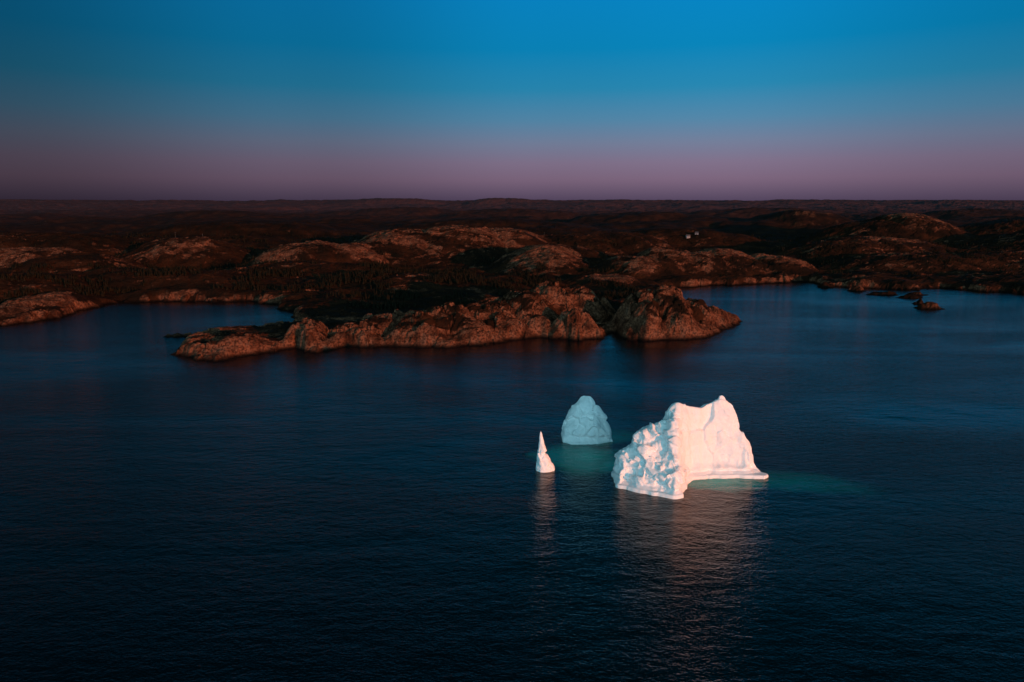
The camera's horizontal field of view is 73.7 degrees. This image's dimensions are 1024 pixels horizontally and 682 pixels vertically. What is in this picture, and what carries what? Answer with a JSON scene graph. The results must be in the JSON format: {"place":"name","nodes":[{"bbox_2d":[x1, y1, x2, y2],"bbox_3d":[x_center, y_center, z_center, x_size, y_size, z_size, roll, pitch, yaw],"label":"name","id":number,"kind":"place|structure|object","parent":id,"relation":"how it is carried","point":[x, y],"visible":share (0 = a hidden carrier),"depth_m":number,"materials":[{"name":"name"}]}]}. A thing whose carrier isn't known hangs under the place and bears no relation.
{"place":"outdoors","nodes":[
{"label":"outdoors","id":0,"kind":"place"},
{"bbox_2d":[0,282,1023,681],"bbox_3d":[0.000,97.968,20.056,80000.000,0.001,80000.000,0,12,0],"label":"sea water","id":1,"kind":"structure","parent":0,"point":[374,514],"depth_m":227.53,"materials":[{"name":"blue liquid"}]},
{"bbox_2d":[536,432,554,472],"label":"iceberg","id":2,"kind":"object","parent":1,"relation":"on","point":[544,464],"visible":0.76,"depth_m":256.92,"materials":[{"name":"white ice"}]},
{"bbox_2d":[561,396,612,444],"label":"iceberg","id":3,"kind":"object","parent":1,"relation":"on","point":[585,422],"visible":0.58,"depth_m":288.70,"materials":[{"name":"ice"}]},
{"bbox_2d":[611,395,767,498],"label":"iceberg","id":4,"kind":"object","parent":1,"relation":"on","point":[676,450],"visible":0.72,"depth_m":249.08,"materials":[{"name":"white ice"}]},
{"bbox_2d":[0,198,1023,361],"bbox_3d":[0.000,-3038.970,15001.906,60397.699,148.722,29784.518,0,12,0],"label":"rocky coast terrain","id":5,"kind":"structure","parent":0,"point":[66,238],"depth_m":941.77,"materials":[{"name":"stone"}]},
{"bbox_2d":[0,230,1023,309],"bbox_3d":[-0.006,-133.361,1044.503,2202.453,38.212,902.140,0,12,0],"label":"spruce forest","id":6,"kind":"object","parent":5,"relation":"on","point":[360,275],"visible":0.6,"depth_m":744.64,"materials":[{"name":"green plant"}]},
{"bbox_2d":[0,0,1023,200],"label":"sky","id":7,"kind":"structure","parent":0,"point":[138,100],"materials":[{"name":"blue"}]}
]}

